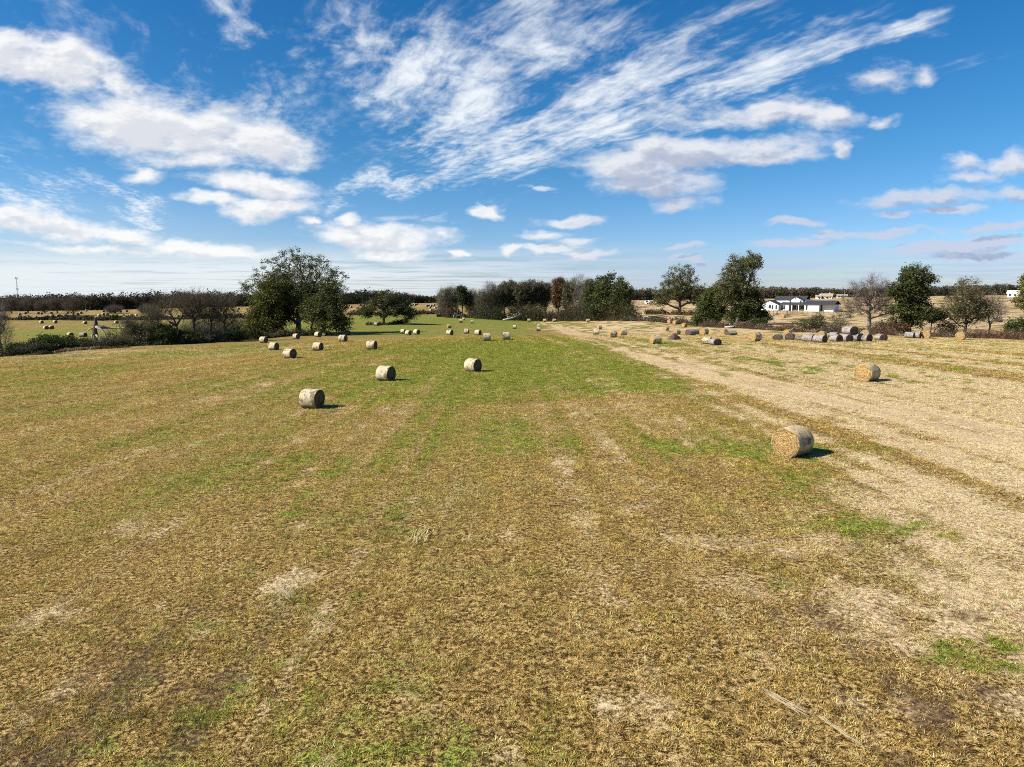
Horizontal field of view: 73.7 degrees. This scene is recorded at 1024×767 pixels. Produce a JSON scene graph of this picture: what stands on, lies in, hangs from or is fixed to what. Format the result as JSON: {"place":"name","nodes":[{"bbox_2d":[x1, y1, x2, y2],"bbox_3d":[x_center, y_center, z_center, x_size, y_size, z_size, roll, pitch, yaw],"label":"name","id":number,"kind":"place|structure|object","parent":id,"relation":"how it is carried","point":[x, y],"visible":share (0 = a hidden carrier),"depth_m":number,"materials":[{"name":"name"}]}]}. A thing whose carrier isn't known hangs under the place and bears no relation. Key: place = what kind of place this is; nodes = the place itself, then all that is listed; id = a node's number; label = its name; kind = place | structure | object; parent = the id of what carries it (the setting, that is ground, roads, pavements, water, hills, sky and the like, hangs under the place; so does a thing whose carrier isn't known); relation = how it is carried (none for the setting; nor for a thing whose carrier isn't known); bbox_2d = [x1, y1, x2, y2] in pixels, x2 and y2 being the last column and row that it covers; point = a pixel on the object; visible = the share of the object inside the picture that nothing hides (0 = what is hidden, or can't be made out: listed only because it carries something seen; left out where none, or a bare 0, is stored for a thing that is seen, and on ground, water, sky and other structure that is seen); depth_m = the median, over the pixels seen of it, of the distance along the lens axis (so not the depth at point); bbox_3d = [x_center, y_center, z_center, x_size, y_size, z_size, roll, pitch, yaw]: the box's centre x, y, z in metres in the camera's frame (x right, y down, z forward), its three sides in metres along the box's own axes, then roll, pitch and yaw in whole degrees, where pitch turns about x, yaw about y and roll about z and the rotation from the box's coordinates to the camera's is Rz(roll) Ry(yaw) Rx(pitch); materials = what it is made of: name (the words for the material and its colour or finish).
{"place":"outdoors","nodes":[
{"label":"outdoors","id":0,"kind":"place"},
{"bbox_2d":[0,295,1023,766],"bbox_3d":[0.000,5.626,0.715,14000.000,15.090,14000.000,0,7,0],"label":"ground","id":1,"kind":"structure","parent":0,"point":[394,707],"depth_m":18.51,"materials":[{"name":"beige plant"}]},
{"bbox_2d":[0,295,15,355],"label":"bare tree","id":2,"kind":"object","parent":1,"relation":"on","point":[2,325],"visible":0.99,"depth_m":116.02,"materials":[{"name":"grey plant"}]},
{"bbox_2d":[0,294,18,312],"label":"bare tree","id":3,"kind":"object","parent":1,"relation":"on","point":[9,303],"visible":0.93,"depth_m":445.31,"materials":[{"name":"grey plant"}]},
{"bbox_2d":[12,296,36,312],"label":"bare tree","id":4,"kind":"object","parent":1,"relation":"on","point":[25,306],"visible":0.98,"depth_m":445.85,"materials":[{"name":"grey plant"}]},
{"bbox_2d":[3,341,45,352],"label":"bush","id":5,"kind":"object","parent":1,"relation":"on","point":[15,344],"visible":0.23,"depth_m":121.30,"materials":[{"name":"green plant"}]},
{"bbox_2d":[33,297,52,312],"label":"bare tree","id":6,"kind":"object","parent":1,"relation":"on","point":[39,305],"visible":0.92,"depth_m":445.03,"materials":[{"name":"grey plant"}]},
{"bbox_2d":[26,331,72,350],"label":"bush","id":7,"kind":"object","parent":1,"relation":"on","point":[46,338],"visible":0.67,"depth_m":125.79,"materials":[{"name":"green plant"}]},
{"bbox_2d":[45,295,64,312],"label":"bare tree","id":8,"kind":"object","parent":1,"relation":"on","point":[55,304],"visible":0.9,"depth_m":445.12,"materials":[{"name":"grey plant"}]},
{"bbox_2d":[57,293,87,315],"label":"bare tree","id":9,"kind":"object","parent":1,"relation":"on","point":[73,305],"visible":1,"depth_m":411.87,"materials":[{"name":"grey plant"}]},
{"bbox_2d":[31,344,130,354],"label":"weed margin","id":10,"kind":"object","parent":1,"relation":"on","point":[43,352],"visible":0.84,"depth_m":124.94,"materials":[{"name":"green plant"}]},
{"bbox_2d":[87,318,122,339],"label":"broken tree","id":11,"kind":"object","parent":1,"relation":"on","point":[95,327],"visible":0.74,"depth_m":145.22,"materials":[{"name":"grey plant"}]},
{"bbox_2d":[104,303,123,313],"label":"bare tree","id":12,"kind":"object","parent":1,"relation":"on","point":[112,309],"visible":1,"depth_m":445.05,"materials":[{"name":"grey plant"}]},
{"bbox_2d":[1,313,244,320],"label":"ditch brush","id":13,"kind":"object","parent":1,"relation":"on","point":[83,318],"visible":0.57,"depth_m":338.78,"materials":[{"name":"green plant"}]},
{"bbox_2d":[0,288,251,310],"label":"wood","id":14,"kind":"object","parent":1,"relation":"on","point":[103,301],"visible":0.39,"depth_m":594.32,"materials":[{"name":"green plant"}]},
{"bbox_2d":[116,311,142,342],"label":"bare tree","id":15,"kind":"object","parent":1,"relation":"on","point":[128,323],"visible":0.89,"depth_m":143.13,"materials":[{"name":"grey plant"}]},
{"bbox_2d":[128,324,153,344],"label":"bush","id":16,"kind":"object","parent":1,"relation":"on","point":[136,336],"visible":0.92,"depth_m":142.66,"materials":[{"name":"green plant"}]},
{"bbox_2d":[135,302,166,340],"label":"bare tree","id":17,"kind":"object","parent":1,"relation":"on","point":[151,311],"visible":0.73,"depth_m":145.22,"materials":[{"name":"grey plant"}]},
{"bbox_2d":[139,321,174,344],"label":"bush","id":18,"kind":"object","parent":1,"relation":"on","point":[161,331],"visible":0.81,"depth_m":143.71,"materials":[{"name":"green plant"}]},
{"bbox_2d":[0,326,333,356],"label":"hedge undergrowth","id":19,"kind":"object","parent":1,"relation":"on","point":[30,348],"visible":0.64,"depth_m":137.87,"materials":[{"name":"green plant"}]},
{"bbox_2d":[100,315,246,342],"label":"hedge undergrowth","id":20,"kind":"object","parent":1,"relation":"on","point":[199,327],"visible":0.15,"depth_m":203.13,"materials":[{"name":"green plant"}]},
{"bbox_2d":[141,287,209,327],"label":"bare tree","id":21,"kind":"object","parent":1,"relation":"on","point":[176,303],"visible":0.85,"depth_m":150.37,"materials":[{"name":"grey plant"}]},
{"bbox_2d":[169,327,192,343],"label":"bush","id":22,"kind":"object","parent":1,"relation":"on","point":[179,334],"visible":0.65,"depth_m":145.77,"materials":[{"name":"green plant"}]},
{"bbox_2d":[183,329,202,343],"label":"bush","id":23,"kind":"object","parent":1,"relation":"on","point":[196,335],"visible":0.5,"depth_m":147.95,"materials":[{"name":"green plant"}]},
{"bbox_2d":[175,286,216,332],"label":"bare tree","id":24,"kind":"object","parent":1,"relation":"on","point":[194,320],"visible":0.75,"depth_m":152.14,"materials":[{"name":"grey plant"}]},
{"bbox_2d":[193,290,226,331],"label":"bare tree","id":25,"kind":"object","parent":1,"relation":"on","point":[211,314],"visible":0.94,"depth_m":153.69,"materials":[{"name":"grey plant"}]},
{"bbox_2d":[198,328,228,341],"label":"bush","id":26,"kind":"object","parent":1,"relation":"on","point":[222,338],"visible":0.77,"depth_m":153.12,"materials":[{"name":"green plant"}]},
{"bbox_2d":[205,289,241,341],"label":"bare tree","id":27,"kind":"object","parent":1,"relation":"on","point":[229,308],"visible":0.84,"depth_m":155.65,"materials":[{"name":"grey plant"}]},
{"bbox_2d":[220,326,247,340],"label":"bush","id":28,"kind":"object","parent":1,"relation":"on","point":[237,335],"visible":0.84,"depth_m":158.78,"materials":[{"name":"green plant"}]},
{"bbox_2d":[239,327,264,339],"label":"bush","id":29,"kind":"object","parent":1,"relation":"on","point":[254,334],"visible":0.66,"depth_m":165.49,"materials":[{"name":"green plant"}]},
{"bbox_2d":[238,276,289,333],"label":"tree","id":30,"kind":"object","parent":1,"relation":"on","point":[257,314],"visible":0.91,"depth_m":197.90,"materials":[{"name":"green plant"}]},
{"bbox_2d":[257,271,298,326],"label":"oak tree","id":31,"kind":"object","parent":1,"relation":"on","point":[288,315],"visible":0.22,"depth_m":204.67,"materials":[{"name":"green plant"}]},
{"bbox_2d":[283,348,296,357],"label":"round bale","id":32,"kind":"object","parent":1,"relation":"on","point":[289,353],"visible":0.95,"depth_m":92.58},
{"bbox_2d":[238,243,349,329],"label":"oak tree","id":33,"kind":"object","parent":1,"relation":"on","point":[300,271],"visible":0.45,"depth_m":204.60,"materials":[{"name":"green plant"}]},
{"bbox_2d":[287,280,324,328],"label":"oak tree","id":34,"kind":"object","parent":1,"relation":"on","point":[305,287],"visible":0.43,"depth_m":198.98,"materials":[{"name":"green plant"}]},
{"bbox_2d":[298,389,324,408],"bbox_3d":[-13.885,1.098,47.341,1.415,1.428,1.513,2,7,15],"label":"round bale","id":35,"kind":"object","parent":1,"relation":"on","point":[312,398],"visible":1,"depth_m":46.85},
{"bbox_2d":[312,342,323,350],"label":"round bale","id":36,"kind":"object","parent":1,"relation":"on","point":[317,346],"visible":0.99,"depth_m":108.06},
{"bbox_2d":[294,274,354,335],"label":"tree","id":37,"kind":"object","parent":1,"relation":"on","point":[319,312],"visible":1,"depth_m":192.33,"materials":[{"name":"green plant"}]},
{"bbox_2d":[366,341,377,349],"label":"round bale","id":38,"kind":"object","parent":1,"relation":"on","point":[372,345],"visible":0.97,"depth_m":104.70},
{"bbox_2d":[376,366,395,380],"bbox_3d":[-11.642,-0.890,62.973,1.477,1.527,1.560,3,8,24],"label":"round bale","id":39,"kind":"object","parent":1,"relation":"on","point":[385,373],"visible":1,"depth_m":62.45},
{"bbox_2d":[353,288,420,323],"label":"oak tree","id":40,"kind":"object","parent":1,"relation":"on","point":[388,305],"visible":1,"depth_m":265.93,"materials":[{"name":"green plant"}]},
{"bbox_2d":[365,318,410,324],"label":"tree foot weeds","id":41,"kind":"object","parent":1,"relation":"on","point":[397,321],"visible":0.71,"depth_m":264.94,"materials":[{"name":"green plant"}]},
{"bbox_2d":[346,309,461,314],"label":"ditch brush","id":42,"kind":"object","parent":1,"relation":"on","point":[424,311],"visible":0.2,"depth_m":354.96,"materials":[{"name":"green plant"}]},
{"bbox_2d":[240,287,582,305],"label":"wood","id":43,"kind":"object","parent":1,"relation":"on","point":[360,297],"visible":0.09,"depth_m":639.55,"materials":[{"name":"green plant"}]},
{"bbox_2d":[435,286,450,312],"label":"bare tree","id":44,"kind":"object","parent":1,"relation":"on","point":[441,302],"visible":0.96,"depth_m":330.71,"materials":[{"name":"grey plant"}]},
{"bbox_2d":[443,285,459,310],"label":"bare tree","id":45,"kind":"object","parent":1,"relation":"on","point":[453,299],"visible":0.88,"depth_m":330.89,"materials":[{"name":"grey plant"}]},
{"bbox_2d":[433,307,480,317],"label":"thicket","id":46,"kind":"object","parent":1,"relation":"on","point":[450,315],"visible":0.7,"depth_m":327.18,"materials":[{"name":"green plant"}]},
{"bbox_2d":[454,284,468,315],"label":"pine tree","id":47,"kind":"object","parent":1,"relation":"on","point":[462,297],"visible":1,"depth_m":328.11,"materials":[{"name":"green plant"}]},
{"bbox_2d":[463,289,477,313],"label":"bare tree","id":48,"kind":"object","parent":1,"relation":"on","point":[470,302],"visible":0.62,"depth_m":330.95,"materials":[{"name":"grey plant"}]},
{"bbox_2d":[464,358,481,371],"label":"round bale","id":49,"kind":"object","parent":1,"relation":"on","point":[472,365],"visible":0.99,"depth_m":68.81},
{"bbox_2d":[472,288,488,312],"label":"bare tree","id":50,"kind":"object","parent":1,"relation":"on","point":[478,299],"visible":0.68,"depth_m":327.64,"materials":[{"name":"grey plant"}]},
{"bbox_2d":[480,280,501,310],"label":"bare tree","id":51,"kind":"object","parent":1,"relation":"on","point":[490,298],"visible":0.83,"depth_m":324.49,"materials":[{"name":"grey plant"}]},
{"bbox_2d":[488,287,504,310],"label":"bare tree","id":52,"kind":"object","parent":1,"relation":"on","point":[501,296],"visible":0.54,"depth_m":327.37,"materials":[{"name":"grey plant"}]},
{"bbox_2d":[497,280,511,314],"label":"broadleaf tree","id":53,"kind":"object","parent":1,"relation":"on","point":[507,297],"visible":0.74,"depth_m":329.72,"materials":[{"name":"green plant"}]},
{"bbox_2d":[502,279,519,312],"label":"broadleaf tree","id":54,"kind":"object","parent":1,"relation":"on","point":[510,285],"visible":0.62,"depth_m":330.53,"materials":[{"name":"green plant"}]},
{"bbox_2d":[512,280,530,307],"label":"broadleaf tree","id":55,"kind":"object","parent":1,"relation":"on","point":[522,291],"visible":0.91,"depth_m":327.99,"materials":[{"name":"green plant"}]},
{"bbox_2d":[525,278,542,306],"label":"broadleaf tree","id":56,"kind":"object","parent":1,"relation":"on","point":[535,287],"visible":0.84,"depth_m":329.54,"materials":[{"name":"green plant"}]},
{"bbox_2d":[536,281,552,315],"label":"broadleaf tree","id":57,"kind":"object","parent":1,"relation":"on","point":[546,293],"visible":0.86,"depth_m":332.21,"materials":[{"name":"green plant"}]},
{"bbox_2d":[462,297,648,320],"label":"thicket","id":58,"kind":"object","parent":1,"relation":"on","point":[573,313],"visible":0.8,"depth_m":318.28,"materials":[{"name":"green plant"}]},
{"bbox_2d":[549,274,566,311],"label":"broadleaf tree","id":59,"kind":"object","parent":1,"relation":"on","point":[556,291],"visible":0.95,"depth_m":325.03,"materials":[{"name":"brown plant"}]},
{"bbox_2d":[560,279,577,307],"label":"broadleaf tree","id":60,"kind":"object","parent":1,"relation":"on","point":[566,289],"visible":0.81,"depth_m":321.96,"materials":[{"name":"green plant"}]},
{"bbox_2d":[568,272,585,307],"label":"bare tree","id":61,"kind":"object","parent":1,"relation":"on","point":[577,297],"visible":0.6,"depth_m":318.93,"materials":[{"name":"grey plant"}]},
{"bbox_2d":[578,276,591,308],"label":"bare tree","id":62,"kind":"object","parent":1,"relation":"on","point":[584,284],"visible":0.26,"depth_m":313.15,"materials":[{"name":"grey plant"}]},
{"bbox_2d":[580,276,601,307],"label":"broadleaf tree","id":63,"kind":"object","parent":1,"relation":"on","point":[591,288],"visible":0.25,"depth_m":307.64,"materials":[{"name":"green plant"}]},
{"bbox_2d":[585,296,604,317],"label":"broadleaf tree","id":64,"kind":"object","parent":1,"relation":"on","point":[591,311],"visible":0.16,"depth_m":295.94,"materials":[{"name":"green plant"}]},
{"bbox_2d":[589,270,632,315],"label":"broadleaf tree","id":65,"kind":"object","parent":1,"relation":"on","point":[604,289],"visible":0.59,"depth_m":291.49,"materials":[{"name":"green plant"}]},
{"bbox_2d":[604,280,638,316],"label":"broadleaf tree","id":66,"kind":"object","parent":1,"relation":"on","point":[620,292],"visible":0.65,"depth_m":282.41,"materials":[{"name":"green plant"}]},
{"bbox_2d":[649,334,661,343],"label":"round bale","id":67,"kind":"object","parent":1,"relation":"on","point":[654,339],"visible":0.99,"depth_m":99.20},
{"bbox_2d":[644,308,695,314],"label":"tree foot weeds","id":68,"kind":"object","parent":1,"relation":"on","point":[665,312],"visible":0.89,"depth_m":306.29,"materials":[{"name":"brown plant"}]},
{"bbox_2d":[648,263,705,309],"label":"oak tree","id":69,"kind":"object","parent":1,"relation":"on","point":[677,283],"visible":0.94,"depth_m":303.74,"materials":[{"name":"green plant"}]},
{"bbox_2d":[623,315,741,327],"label":"weedy hedge","id":70,"kind":"object","parent":1,"relation":"on","point":[707,323],"visible":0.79,"depth_m":225.72,"materials":[{"name":"brown plant"}]},
{"bbox_2d":[690,284,729,325],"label":"broadleaf tree","id":71,"kind":"object","parent":1,"relation":"on","point":[704,311],"visible":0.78,"depth_m":211.84,"materials":[{"name":"green plant"}]},
{"bbox_2d":[711,250,764,322],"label":"oak tree","id":72,"kind":"object","parent":1,"relation":"on","point":[736,279],"visible":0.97,"depth_m":202.20,"materials":[{"name":"green plant"}]},
{"bbox_2d":[722,286,774,323],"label":"broadleaf tree","id":73,"kind":"object","parent":1,"relation":"on","point":[751,310],"visible":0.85,"depth_m":204.33,"materials":[{"name":"green plant"}]},
{"bbox_2d":[748,332,761,340],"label":"round bale","id":74,"kind":"object","parent":1,"relation":"on","point":[754,336],"visible":0.98,"depth_m":103.00},
{"bbox_2d":[748,317,767,325],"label":"bush","id":75,"kind":"object","parent":1,"relation":"on","point":[756,320],"visible":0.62,"depth_m":193.50,"materials":[{"name":"green plant"}]},
{"bbox_2d":[764,689,806,715],"bbox_3d":[5.107,5.973,12.827,0.120,0.097,1.023,-4,9,-32],"label":"straw wisp","id":76,"kind":"object","parent":1,"relation":"on","point":[791,706],"visible":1,"depth_m":12.79,"materials":[{"name":"beige plant"}]},
{"bbox_2d":[771,425,814,456],"bbox_3d":[12.937,2.713,31.488,1.445,1.513,1.469,-5,9,-36],"label":"round bale","id":77,"kind":"object","parent":1,"relation":"on","point":[793,441],"visible":1,"depth_m":31.05},
{"bbox_2d":[761,296,840,311],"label":"farmhouse","id":78,"kind":"object","parent":1,"relation":"on","point":[804,303],"visible":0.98,"depth_m":288.25,"materials":[{"name":"white paint"}]},
{"bbox_2d":[789,318,825,329],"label":"bush","id":79,"kind":"object","parent":1,"relation":"on","point":[804,326],"visible":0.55,"depth_m":157.46,"materials":[{"name":"green plant"}]},
{"bbox_2d":[806,311,829,329],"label":"bush","id":80,"kind":"object","parent":1,"relation":"on","point":[817,320],"visible":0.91,"depth_m":155.04,"materials":[{"name":"green plant"}]},
{"bbox_2d":[812,334,827,342],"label":"round bale","id":81,"kind":"object","parent":1,"relation":"on","point":[820,338],"visible":0.96,"depth_m":101.35},
{"bbox_2d":[628,284,1020,299],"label":"wood","id":82,"kind":"object","parent":1,"relation":"on","point":[772,292],"visible":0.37,"depth_m":591.38,"materials":[{"name":"green plant"}]},
{"bbox_2d":[829,334,842,341],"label":"round bale","id":83,"kind":"object","parent":1,"relation":"on","point":[835,337],"visible":0.95,"depth_m":106.98},
{"bbox_2d":[826,308,851,327],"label":"bush","id":84,"kind":"object","parent":1,"relation":"on","point":[838,320],"visible":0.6,"depth_m":150.90,"materials":[{"name":"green plant"}]},
{"bbox_2d":[817,713,862,745],"bbox_3d":[5.752,6.088,12.006,0.084,0.078,0.990,-3,8,-24],"label":"straw wisp","id":85,"kind":"object","parent":1,"relation":"on","point":[840,730],"visible":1,"depth_m":12.01,"materials":[{"name":"beige plant"}]},
{"bbox_2d":[841,334,852,341],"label":"round bale","id":86,"kind":"object","parent":1,"relation":"on","point":[847,337],"visible":0.8,"depth_m":108.15},
{"bbox_2d":[842,326,857,334],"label":"round bale","id":87,"kind":"object","parent":86,"relation":"on","point":[852,330],"visible":0.97,"depth_m":108.66},
{"bbox_2d":[857,333,872,341],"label":"round bale","id":88,"kind":"object","parent":1,"relation":"on","point":[864,337],"visible":0.98,"depth_m":108.78},
{"bbox_2d":[838,268,895,329],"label":"bare tree","id":89,"kind":"object","parent":1,"relation":"on","point":[877,292],"visible":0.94,"depth_m":140.16,"materials":[{"name":"grey plant"}]},
{"bbox_2d":[854,363,880,381],"bbox_3d":[28.792,-0.864,55.337,1.548,1.537,1.605,-5,9,-33],"label":"round bale","id":90,"kind":"object","parent":1,"relation":"on","point":[865,372],"visible":1,"depth_m":54.87},
{"bbox_2d":[738,321,1023,339],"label":"weedy hedge","id":91,"kind":"object","parent":1,"relation":"on","point":[1009,334],"visible":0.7,"depth_m":131.44,"materials":[{"name":"brown plant"}]},
{"bbox_2d":[867,317,898,330],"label":"bush","id":92,"kind":"object","parent":1,"relation":"on","point":[879,324],"visible":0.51,"depth_m":137.14,"materials":[{"name":"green plant"}]},
{"bbox_2d":[886,318,913,332],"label":"bush","id":93,"kind":"object","parent":1,"relation":"on","point":[900,328],"visible":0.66,"depth_m":134.74,"materials":[{"name":"brown plant"}]},
{"bbox_2d":[882,261,941,331],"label":"oak tree","id":94,"kind":"object","parent":1,"relation":"on","point":[905,290],"visible":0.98,"depth_m":133.81,"materials":[{"name":"green plant"}]},
{"bbox_2d":[917,305,949,331],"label":"young oak","id":95,"kind":"object","parent":1,"relation":"on","point":[934,315],"visible":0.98,"depth_m":132.69,"materials":[{"name":"green plant"}]},
{"bbox_2d":[932,320,961,333],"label":"bush","id":96,"kind":"object","parent":1,"relation":"on","point":[952,327],"visible":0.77,"depth_m":133.47,"materials":[{"name":"green plant"}]},
{"bbox_2d":[937,276,1001,331],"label":"broadleaf tree","id":97,"kind":"object","parent":1,"relation":"on","point":[965,311],"visible":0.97,"depth_m":132.64,"materials":[{"name":"green plant"}]},
{"bbox_2d":[980,289,1009,331],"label":"bare tree","id":98,"kind":"object","parent":1,"relation":"on","point":[997,317],"visible":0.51,"depth_m":135.19,"materials":[{"name":"grey plant"}]},
{"bbox_2d":[1000,315,1023,336],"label":"bush","id":99,"kind":"object","parent":1,"relation":"on","point":[1011,324],"visible":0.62,"depth_m":126.97,"materials":[{"name":"green plant"}]},
{"bbox_2d":[1007,270,1023,311],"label":"broadleaf tree","id":100,"kind":"object","parent":1,"relation":"on","point":[1020,298],"visible":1,"depth_m":169.16,"materials":[{"name":"green plant"}]},
{"bbox_2d":[0,0,1023,296],"label":"sky","id":101,"kind":"structure","parent":0,"point":[420,147],"materials":[{"name":"blue"}]},
{"bbox_2d":[532,322,1023,460],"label":"farm track","id":102,"kind":"structure","parent":0,"point":[979,434],"depth_m":44.20,"materials":[{"name":"beige soil"}]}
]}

